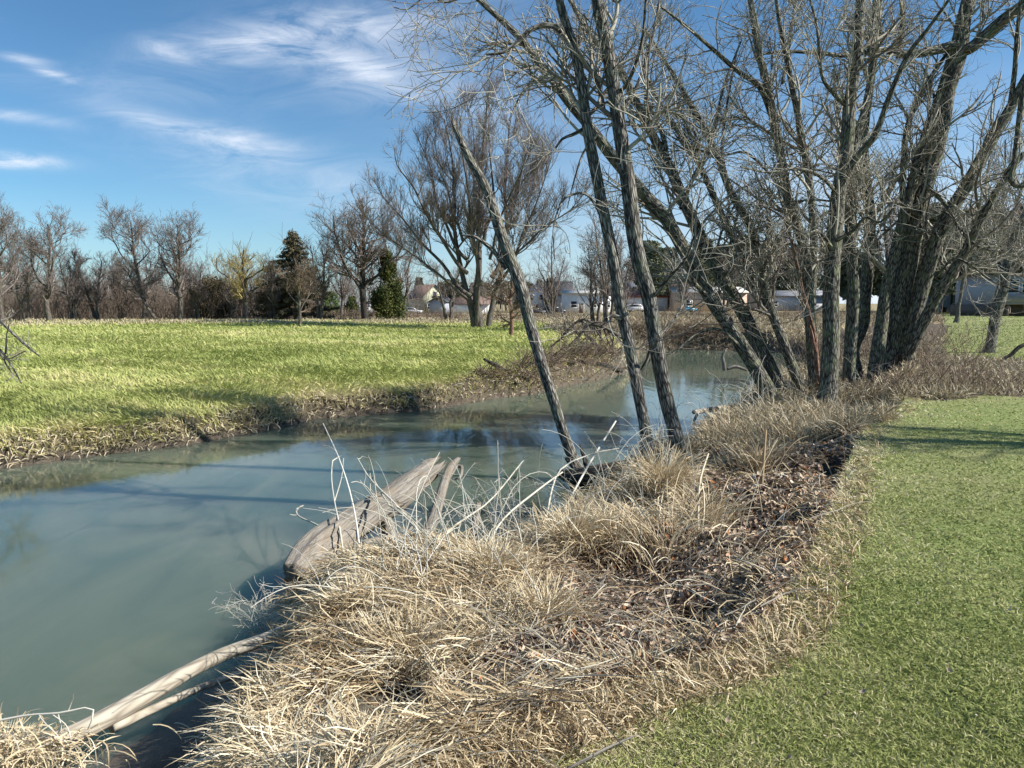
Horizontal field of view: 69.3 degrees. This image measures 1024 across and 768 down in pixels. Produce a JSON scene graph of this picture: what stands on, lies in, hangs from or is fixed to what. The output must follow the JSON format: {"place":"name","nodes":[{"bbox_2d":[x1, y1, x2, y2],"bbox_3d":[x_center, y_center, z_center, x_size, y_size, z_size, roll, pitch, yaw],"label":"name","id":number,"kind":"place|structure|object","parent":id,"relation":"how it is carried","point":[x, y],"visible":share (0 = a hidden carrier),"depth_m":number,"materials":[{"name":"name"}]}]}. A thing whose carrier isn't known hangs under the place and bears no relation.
{"place":"outdoors","nodes":[
{"label":"outdoors","id":0,"kind":"place"},
{"bbox_2d":[0,350,806,767],"bbox_3d":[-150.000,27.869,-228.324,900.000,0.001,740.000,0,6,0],"label":"water","id":1,"kind":"structure","parent":0,"point":[118,572],"depth_m":10.45,"materials":[{"name":"liquid"}]},
{"bbox_2d":[283,455,446,584],"bbox_3d":[-1.509,1.560,8.385,0.599,1.072,2.744,4,8,34],"label":"driftwood log","id":2,"kind":"object","parent":1,"relation":"in","point":[306,546],"visible":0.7,"depth_m":8.13,"materials":[{"name":"brown wood"}]},
{"bbox_2d":[290,505,317,525],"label":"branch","id":3,"kind":"object","parent":2,"relation":"on","point":[302,517],"visible":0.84,"depth_m":8.40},
{"bbox_2d":[323,423,359,550],"bbox_3d":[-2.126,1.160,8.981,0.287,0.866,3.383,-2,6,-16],"label":"dead weed","id":4,"kind":"object","parent":2,"relation":"on","point":[334,499],"visible":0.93,"depth_m":8.46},
{"bbox_2d":[420,457,463,542],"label":"driftwood branch","id":5,"kind":"object","parent":2,"relation":"attached to","point":[450,469],"visible":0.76,"depth_m":8.84,"materials":[{"name":"brown wood"}]},
{"bbox_2d":[469,502,480,540],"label":"driftwood branch","id":6,"kind":"object","parent":1,"relation":"on","point":[477,522],"visible":0.42,"depth_m":8.71,"materials":[{"name":"brown wood"}]},
{"bbox_2d":[450,115,588,467],"bbox_3d":[0.170,-1.284,12.312,2.498,6.364,0.309,1,6,12],"label":"tree snag","id":7,"kind":"object","parent":1,"relation":"in","point":[509,261],"visible":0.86,"depth_m":12.25,"materials":[{"name":"grey plant"}]},
{"bbox_2d":[0,346,806,767],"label":"river bed","id":8,"kind":"object","parent":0,"point":[160,746],"visible":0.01,"depth_m":5.04,"materials":[{"name":"soil"}]},
{"bbox_2d":[8,622,295,766],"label":"fallen pole","id":9,"kind":"object","parent":8,"relation":"on","point":[122,713],"visible":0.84,"depth_m":4.87,"materials":[{"name":"beige wood"}]},
{"bbox_2d":[721,349,747,370],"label":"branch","id":10,"kind":"object","parent":8,"relation":"on","point":[724,367],"visible":0.99,"depth_m":29.04,"materials":[{"name":"grey wood"}]},
{"bbox_2d":[0,318,817,457],"bbox_3d":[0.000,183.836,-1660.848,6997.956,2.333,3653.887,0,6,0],"label":"meadow","id":11,"kind":"structure","parent":0,"point":[104,335],"depth_m":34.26,"materials":[{"name":"plant"}]},
{"bbox_2d":[0,303,38,383],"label":"overhanging tree","id":12,"kind":"object","parent":11,"relation":"on","point":[2,353],"visible":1,"depth_m":15.02,"materials":[{"name":"brown plant"}]},
{"bbox_2d":[0,191,47,322],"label":"bare tree","id":13,"kind":"object","parent":11,"relation":"on","point":[11,237],"visible":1,"depth_m":59.07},
{"bbox_2d":[1,225,46,318],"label":"bare tree","id":14,"kind":"object","parent":11,"relation":"on","point":[26,277],"visible":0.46,"depth_m":74.36,"materials":[{"name":"plant"}]},
{"bbox_2d":[6,200,90,321],"bbox_3d":[-41.059,-10.734,65.116,6.608,10.800,6.530,0,6,0],"label":"bare tree","id":15,"kind":"object","parent":11,"relation":"on","point":[49,285],"visible":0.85,"depth_m":64.90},
{"bbox_2d":[103,252,166,319],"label":"bare tree","id":16,"kind":"object","parent":11,"relation":"on","point":[119,270],"visible":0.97,"depth_m":72.39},
{"bbox_2d":[130,202,208,319],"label":"bare tree","id":17,"kind":"object","parent":11,"relation":"on","point":[179,247],"visible":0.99,"depth_m":71.61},
{"bbox_2d":[1,263,466,319],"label":"underbrush","id":18,"kind":"object","parent":11,"relation":"on","point":[59,306],"visible":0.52,"depth_m":78.50,"materials":[{"name":"plant"}]},
{"bbox_2d":[274,254,324,325],"bbox_3d":[-16.547,-7.306,58.005,3.653,5.728,3.438,1,6,13],"label":"bare tree","id":19,"kind":"object","parent":11,"relation":"on","point":[298,283],"visible":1,"depth_m":57.83,"materials":[{"name":"plant"}]},
{"bbox_2d":[298,227,336,319],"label":"bare tree","id":20,"kind":"object","parent":11,"relation":"on","point":[323,289],"visible":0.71,"depth_m":75.49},
{"bbox_2d":[427,258,464,319],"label":"bare tree","id":21,"kind":"object","parent":11,"relation":"on","point":[436,298],"visible":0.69,"depth_m":72.50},
{"bbox_2d":[354,61,594,327],"bbox_3d":[-3.054,-15.214,58.943,19.414,22.083,13.285,0,6,0],"label":"bare tree","id":22,"kind":"object","parent":11,"relation":"on","point":[476,206],"visible":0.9,"depth_m":59.66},
{"bbox_2d":[475,258,546,336],"bbox_3d":[-0.157,-4.949,42.739,3.343,4.650,3.492,6,8,41],"label":"bare tree","id":23,"kind":"object","parent":11,"relation":"on","point":[511,313],"visible":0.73,"depth_m":42.37,"materials":[{"name":"brown plant"}]},
{"bbox_2d":[4,304,943,337],"bbox_3d":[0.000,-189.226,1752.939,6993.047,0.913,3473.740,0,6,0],"label":"ground","id":24,"kind":"structure","parent":0,"point":[874,307],"depth_m":170.96,"materials":[{"name":"plant"}]},
{"bbox_2d":[42,244,93,319],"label":"bare tree","id":25,"kind":"object","parent":24,"relation":"on","point":[75,298],"visible":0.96,"depth_m":74.49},
{"bbox_2d":[63,244,114,319],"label":"bare tree","id":26,"kind":"object","parent":24,"relation":"on","point":[96,291],"visible":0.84,"depth_m":76.11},
{"bbox_2d":[102,250,145,318],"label":"bare tree","id":27,"kind":"object","parent":24,"relation":"on","point":[111,280],"visible":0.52,"depth_m":79.11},
{"bbox_2d":[94,194,189,318],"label":"bare tree","id":28,"kind":"object","parent":24,"relation":"on","point":[138,231],"visible":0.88,"depth_m":73.98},
{"bbox_2d":[173,250,212,318],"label":"bare tree","id":29,"kind":"object","parent":24,"relation":"on","point":[192,292],"visible":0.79,"depth_m":74.92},
{"bbox_2d":[188,273,237,318],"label":"shrub","id":30,"kind":"object","parent":24,"relation":"on","point":[209,284],"visible":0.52,"depth_m":78.66,"materials":[{"name":"brown plant"}]},
{"bbox_2d":[214,270,251,318],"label":"bare tree","id":31,"kind":"object","parent":24,"relation":"on","point":[231,303],"visible":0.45,"depth_m":75.72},
{"bbox_2d":[205,240,281,318],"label":"bare tree","id":32,"kind":"object","parent":24,"relation":"on","point":[242,294],"visible":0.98,"depth_m":73.90,"materials":[{"name":"plant"}]},
{"bbox_2d":[257,249,284,318],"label":"bare tree","id":33,"kind":"object","parent":24,"relation":"on","point":[273,300],"visible":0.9,"depth_m":75.49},
{"bbox_2d":[251,228,339,319],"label":"spruce tree","id":34,"kind":"object","parent":24,"relation":"on","point":[292,248],"visible":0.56,"depth_m":77.29,"materials":[{"name":"plant"}]},
{"bbox_2d":[320,290,340,314],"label":"shrub","id":35,"kind":"object","parent":24,"relation":"on","point":[330,300],"visible":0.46,"depth_m":109.36,"materials":[{"name":"green plant"}]},
{"bbox_2d":[323,244,358,316],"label":"bare tree","id":36,"kind":"object","parent":24,"relation":"on","point":[342,291],"visible":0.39,"depth_m":80.26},
{"bbox_2d":[319,301,372,313],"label":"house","id":37,"kind":"structure","parent":24,"relation":"on","point":[350,306],"depth_m":165.74,"materials":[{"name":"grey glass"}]},
{"bbox_2d":[344,296,359,316],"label":"shrub","id":38,"kind":"object","parent":24,"relation":"on","point":[353,299],"visible":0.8,"depth_m":118.74,"materials":[{"name":"green plant"}]},
{"bbox_2d":[305,181,425,318],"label":"bare tree","id":39,"kind":"object","parent":24,"relation":"on","point":[363,256],"visible":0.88,"depth_m":73.52,"materials":[{"name":"plant"}]},
{"bbox_2d":[2,222,754,316],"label":"distant wood","id":40,"kind":"object","parent":24,"relation":"on","point":[355,292],"visible":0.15,"depth_m":165.95,"materials":[{"name":"plant"}]},
{"bbox_2d":[367,247,409,319],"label":"cedar tree","id":41,"kind":"object","parent":24,"relation":"on","point":[387,297],"visible":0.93,"depth_m":75.60,"materials":[{"name":"green plant"}]},
{"bbox_2d":[368,217,426,314],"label":"bare tree","id":42,"kind":"object","parent":24,"relation":"on","point":[406,274],"visible":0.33,"depth_m":87.17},
{"bbox_2d":[406,284,445,312],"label":"gabled house","id":43,"kind":"structure","parent":24,"relation":"on","point":[424,295],"depth_m":184.55,"materials":[{"name":"white wood"}]},
{"bbox_2d":[427,296,452,313],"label":"shed","id":44,"kind":"structure","parent":24,"relation":"on","point":[433,305],"depth_m":171.30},
{"bbox_2d":[447,296,490,312],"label":"garage","id":45,"kind":"structure","parent":24,"relation":"on","point":[461,307],"depth_m":175.15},
{"bbox_2d":[528,283,546,309],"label":"house","id":46,"kind":"structure","parent":24,"relation":"on","point":[536,300],"depth_m":188.72,"materials":[{"name":"grey"}]},
{"bbox_2d":[533,308,545,313],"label":"parked car","id":47,"kind":"object","parent":24,"relation":"on","point":[535,311],"visible":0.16,"depth_m":156.41,"materials":[{"name":"grey metal"}]},
{"bbox_2d":[528,224,574,314],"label":"bare tree","id":48,"kind":"object","parent":24,"relation":"on","point":[556,291],"visible":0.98,"depth_m":118.36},
{"bbox_2d":[544,306,565,312],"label":"parked car","id":49,"kind":"object","parent":24,"relation":"on","point":[557,308],"visible":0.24,"depth_m":156.35,"materials":[{"name":"grey metal"}]},
{"bbox_2d":[554,281,572,308],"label":"house","id":50,"kind":"structure","parent":24,"relation":"on","point":[559,301],"depth_m":185.04,"materials":[{"name":"grey"}]},
{"bbox_2d":[559,290,610,313],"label":"building","id":51,"kind":"structure","parent":24,"relation":"on","point":[570,300],"depth_m":159.10,"materials":[{"name":"white"}]},
{"bbox_2d":[571,301,576,307],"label":"window","id":52,"kind":"structure","parent":51,"relation":"in","point":[573,303],"depth_m":159.02,"materials":[{"name":"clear glass"}]},
{"bbox_2d":[578,303,583,312],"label":"door","id":53,"kind":"structure","parent":51,"relation":"in","point":[582,304],"depth_m":159.14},
{"bbox_2d":[567,225,623,321],"bbox_3d":[6.024,-7.805,53.363,3.956,7.351,3.337,-2,6,-15],"label":"bare tree","id":54,"kind":"object","parent":24,"relation":"on","point":[586,260],"visible":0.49,"depth_m":53.32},
{"bbox_2d":[571,197,634,322],"bbox_3d":[6.441,-8.604,50.555,5.332,9.428,3.973,4,8,35],"label":"bare tree","id":55,"kind":"object","parent":24,"relation":"on","point":[606,286],"visible":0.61,"depth_m":50.64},
{"bbox_2d":[605,236,637,321],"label":"bare tree","id":56,"kind":"object","parent":24,"relation":"on","point":[624,287],"visible":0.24,"depth_m":55.26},
{"bbox_2d":[627,304,643,311],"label":"parked car","id":57,"kind":"object","parent":24,"relation":"on","point":[633,307],"visible":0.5,"depth_m":158.23,"materials":[{"name":"white metal"}]},
{"bbox_2d":[626,289,668,310],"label":"building","id":58,"kind":"structure","parent":24,"relation":"on","point":[662,300],"depth_m":173.95,"materials":[{"name":"brick"}]},
{"bbox_2d":[662,242,696,313],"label":"bare tree","id":59,"kind":"object","parent":24,"relation":"on","point":[679,289],"visible":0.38,"depth_m":98.86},
{"bbox_2d":[666,287,748,311],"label":"building","id":60,"kind":"structure","parent":24,"relation":"on","point":[673,293],"depth_m":169.05,"materials":[{"name":"grey"}]},
{"bbox_2d":[414,201,1023,313],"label":"pine wood","id":61,"kind":"object","parent":24,"relation":"on","point":[655,257],"visible":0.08,"depth_m":172.45,"materials":[{"name":"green plant"}]},
{"bbox_2d":[705,219,747,310],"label":"bare tree","id":62,"kind":"object","parent":24,"relation":"on","point":[725,267],"visible":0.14,"depth_m":93.41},
{"bbox_2d":[738,187,819,315],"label":"bare tree","id":63,"kind":"object","parent":24,"relation":"on","point":[774,281],"visible":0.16,"depth_m":88.49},
{"bbox_2d":[747,290,822,310],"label":"building","id":64,"kind":"structure","parent":24,"relation":"on","point":[786,296],"depth_m":179.02,"materials":[{"name":"grey"}]},
{"bbox_2d":[778,210,842,315],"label":"bare tree","id":65,"kind":"object","parent":24,"relation":"on","point":[792,261],"visible":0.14,"depth_m":79.36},
{"bbox_2d":[858,147,945,276],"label":"bare tree","id":66,"kind":"object","parent":24,"relation":"on","point":[886,246],"visible":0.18,"depth_m":118.11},
{"bbox_2d":[0,322,1022,750],"bbox_3d":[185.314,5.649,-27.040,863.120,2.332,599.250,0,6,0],"label":"river bank","id":67,"kind":"structure","parent":0,"point":[322,412],"depth_m":15.93,"materials":[{"name":"soil"}]},
{"bbox_2d":[0,702,181,767],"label":"straw heap","id":68,"kind":"object","parent":67,"relation":"on","point":[17,742],"visible":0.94,"depth_m":4.24,"materials":[{"name":"plant"}]},
{"bbox_2d":[0,694,93,760],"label":"dead weed","id":69,"kind":"object","parent":68,"relation":"on","point":[39,714],"visible":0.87,"depth_m":4.28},
{"bbox_2d":[209,576,296,638],"bbox_3d":[-2.323,2.012,6.797,0.822,0.511,0.850,0,6,0],"label":"dead weed","id":70,"kind":"object","parent":67,"relation":"on","point":[251,619],"visible":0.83,"depth_m":6.78,"materials":[{"name":"plant"}]},
{"bbox_2d":[388,517,421,546],"bbox_3d":[-1.255,1.611,6.954,0.062,0.227,1.851,2,7,21],"label":"fallen stick","id":71,"kind":"object","parent":67,"relation":"on","point":[412,527],"visible":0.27,"depth_m":7.51,"materials":[{"name":"brown wood"}]},
{"bbox_2d":[251,440,590,607],"bbox_3d":[-0.659,1.273,7.014,2.318,1.799,5.525,0,6,-4],"label":"dead weed","id":72,"kind":"object","parent":67,"relation":"on","point":[407,517],"visible":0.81,"depth_m":5.50,"materials":[{"name":"plant"}]},
{"bbox_2d":[0,360,931,767],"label":"matted straw","id":73,"kind":"object","parent":67,"relation":"on","point":[264,706],"visible":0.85,"depth_m":4.10,"materials":[{"name":"plant"}]},
{"bbox_2d":[483,358,518,386],"bbox_3d":[-0.372,-0.376,23.955,1.268,0.924,0.205,1,6,12],"label":"dead log","id":74,"kind":"object","parent":67,"relation":"on","point":[495,366],"visible":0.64,"depth_m":23.92,"materials":[{"name":"brown wood"}]},
{"bbox_2d":[0,311,1023,467],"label":"dry grass","id":75,"kind":"structure","parent":67,"relation":"on","point":[849,414],"depth_m":14.55,"materials":[{"name":"plant"}]},
{"bbox_2d":[393,421,718,544],"bbox_3d":[0.680,1.201,8.813,4.113,1.612,3.709,-3,7,-28],"label":"dead weed","id":76,"kind":"object","parent":67,"relation":"on","point":[515,508],"visible":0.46,"depth_m":8.96,"materials":[{"name":"plant"}]},
{"bbox_2d":[265,394,881,767],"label":"fallen twigs","id":77,"kind":"object","parent":67,"relation":"on","point":[568,680],"depth_m":3.95,"materials":[{"name":"plant"}]},
{"bbox_2d":[547,304,603,346],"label":"fallen branch","id":78,"kind":"object","parent":67,"relation":"on","point":[582,320],"visible":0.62,"depth_m":31.80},
{"bbox_2d":[561,315,622,349],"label":"fallen branch","id":79,"kind":"object","parent":67,"relation":"on","point":[597,324],"visible":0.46,"depth_m":30.88,"materials":[{"name":"wood"}]},
{"bbox_2d":[377,0,807,401],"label":"leaning tree","id":80,"kind":"object","parent":67,"relation":"on","point":[653,205],"visible":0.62,"depth_m":14.80,"materials":[{"name":"brown plant"}]},
{"bbox_2d":[557,457,633,488],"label":"fallen tree","id":81,"kind":"object","parent":67,"relation":"on","point":[586,479],"visible":0.31,"depth_m":11.81,"materials":[{"name":"brown wood"}]},
{"bbox_2d":[572,360,622,372],"bbox_3d":[3.349,-0.677,29.185,0.204,0.861,4.669,4,7,32],"label":"dead log","id":82,"kind":"object","parent":67,"relation":"on","point":[609,366],"visible":0.56,"depth_m":29.86,"materials":[{"name":"brown wood"}]},
{"bbox_2d":[379,0,825,461],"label":"bare tree","id":83,"kind":"object","parent":67,"relation":"on","point":[600,205],"visible":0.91,"depth_m":9.89,"materials":[{"name":"grey plant"}]},
{"bbox_2d":[471,306,757,389],"bbox_3d":[4.943,-2.540,36.508,7.762,2.980,30.424,4,7,31],"label":"bank thicket","id":84,"kind":"object","parent":67,"relation":"on","point":[552,358],"visible":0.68,"depth_m":27.85,"materials":[{"name":"plant"}]},
{"bbox_2d":[532,411,701,506],"bbox_3d":[1.124,0.979,8.857,1.791,1.705,3.547,0,6,0],"label":"dead weed","id":85,"kind":"object","parent":67,"relation":"on","point":[618,444],"visible":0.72,"depth_m":7.82,"materials":[{"name":"plant"}]},
{"bbox_2d":[303,375,1011,764],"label":"leaf litter","id":86,"kind":"object","parent":67,"relation":"on","point":[679,595],"visible":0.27,"depth_m":4.88,"materials":[{"name":"plant"}]},
{"bbox_2d":[631,394,688,440],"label":"dead weed","id":87,"kind":"object","parent":67,"relation":"on","point":[659,422],"visible":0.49,"depth_m":15.76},
{"bbox_2d":[500,0,838,460],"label":"bare tree","id":88,"kind":"object","parent":67,"relation":"on","point":[623,148],"visible":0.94,"depth_m":9.82,"materials":[{"name":"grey plant"}]},
{"bbox_2d":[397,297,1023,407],"bbox_3d":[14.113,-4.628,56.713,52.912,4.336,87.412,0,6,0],"label":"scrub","id":89,"kind":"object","parent":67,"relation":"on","point":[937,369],"visible":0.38,"depth_m":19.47,"materials":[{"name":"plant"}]},
{"bbox_2d":[563,418,857,580],"bbox_3d":[2.031,0.890,6.426,1.753,1.344,4.394,5,8,37],"label":"dead weed","id":90,"kind":"object","parent":67,"relation":"on","point":[709,502],"visible":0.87,"depth_m":6.16,"materials":[{"name":"plant"}]},
{"bbox_2d":[607,0,816,394],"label":"leaning tree","id":91,"kind":"object","parent":67,"relation":"on","point":[763,291],"visible":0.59,"depth_m":15.20,"materials":[{"name":"brown plant"}]},
{"bbox_2d":[650,355,850,439],"bbox_3d":[4.103,0.483,13.480,3.614,2.021,4.280,0,6,0],"label":"dead weed","id":92,"kind":"object","parent":67,"relation":"on","point":[748,394],"visible":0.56,"depth_m":13.19,"materials":[{"name":"plant"}]},
{"bbox_2d":[633,0,873,391],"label":"tall tree","id":93,"kind":"object","parent":67,"relation":"on","point":[772,110],"visible":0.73,"depth_m":15.12,"materials":[{"name":"brown plant"}]},
{"bbox_2d":[628,351,886,442],"bbox_3d":[5.224,0.358,14.622,4.798,2.027,4.101,-3,7,-23],"label":"dead weed","id":94,"kind":"object","parent":67,"relation":"on","point":[847,399],"visible":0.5,"depth_m":14.46,"materials":[{"name":"plant"}]},
{"bbox_2d":[707,146,865,393],"bbox_3d":[5.145,-2.124,14.613,2.887,5.017,3.482,-2,6,-15],"label":"sapling","id":95,"kind":"object","parent":67,"relation":"on","point":[803,298],"visible":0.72,"depth_m":14.58,"materials":[{"name":"brown plant"}]},
{"bbox_2d":[682,0,1000,404],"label":"tall tree","id":96,"kind":"object","parent":67,"relation":"on","point":[847,160],"visible":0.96,"depth_m":13.79,"materials":[{"name":"brown plant"}]},
{"bbox_2d":[780,0,949,388],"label":"tall tree","id":97,"kind":"object","parent":67,"relation":"on","point":[851,328],"visible":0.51,"depth_m":16.18,"materials":[{"name":"brown plant"}]},
{"bbox_2d":[714,0,1023,384],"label":"tall tree","id":98,"kind":"object","parent":67,"relation":"on","point":[912,313],"visible":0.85,"depth_m":16.54,"materials":[{"name":"brown plant"}]},
{"bbox_2d":[794,0,965,380],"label":"tall tree","id":99,"kind":"object","parent":67,"relation":"on","point":[866,280],"visible":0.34,"depth_m":17.64,"materials":[{"name":"brown plant"}]},
{"bbox_2d":[817,0,1011,383],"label":"tall tree","id":100,"kind":"object","parent":67,"relation":"on","point":[879,340],"visible":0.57,"depth_m":17.02,"materials":[{"name":"brown plant"}]},
{"bbox_2d":[1001,343,1023,360],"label":"fallen branch","id":101,"kind":"object","parent":67,"relation":"on","point":[1014,350],"visible":0.89,"depth_m":20.98,"materials":[{"name":"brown wood"}]},
{"bbox_2d":[0,0,1023,303],"label":"sky","id":102,"kind":"structure","parent":0,"point":[244,112],"materials":[{"name":"blue"}]},
{"bbox_2d":[437,315,1023,767],"bbox_3d":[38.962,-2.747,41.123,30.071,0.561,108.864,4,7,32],"label":"lawn grass","id":103,"kind":"structure","parent":0,"point":[669,737],"depth_m":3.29,"materials":[{"name":"plant"}]},
{"bbox_2d":[567,734,636,767],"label":"fallen branch","id":104,"kind":"object","parent":103,"relation":"on","point":[595,754],"visible":0.99,"depth_m":2.67,"materials":[{"name":"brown wood"}]},
{"bbox_2d":[935,312,1023,360],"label":"back yard","id":105,"kind":"structure","parent":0,"point":[985,320],"depth_m":43.43,"materials":[{"name":"plant"}]},
{"bbox_2d":[926,293,954,311],"bbox_3d":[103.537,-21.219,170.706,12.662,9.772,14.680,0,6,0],"label":"shed","id":106,"kind":"structure","parent":105,"relation":"on","point":[945,302],"depth_m":166.30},
{"bbox_2d":[920,198,1015,322],"bbox_3d":[37.691,-10.410,62.768,6.729,10.555,8.235,-3,7,-25],"label":"yard tree","id":107,"kind":"object","parent":105,"relation":"on","point":[957,318],"visible":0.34,"depth_m":63.12,"materials":[{"name":"brown plant"}]},
{"bbox_2d":[923,144,1023,352],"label":"yard tree","id":108,"kind":"object","parent":105,"relation":"on","point":[1001,295],"visible":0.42,"depth_m":25.21,"materials":[{"name":"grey plant"}]},
{"bbox_2d":[950,273,1023,315],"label":"deck house","id":109,"kind":"structure","parent":105,"relation":"on","point":[1014,303],"depth_m":95.78,"materials":[{"name":"grey"}]},
{"bbox_2d":[1008,279,1019,292],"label":"window","id":110,"kind":"structure","parent":109,"relation":"in","point":[1018,280],"depth_m":93.19,"materials":[{"name":"grey glass"}]},
{"bbox_2d":[958,111,1023,271],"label":"bare tree","id":111,"kind":"object","parent":105,"relation":"on","point":[995,164],"visible":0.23,"depth_m":107.65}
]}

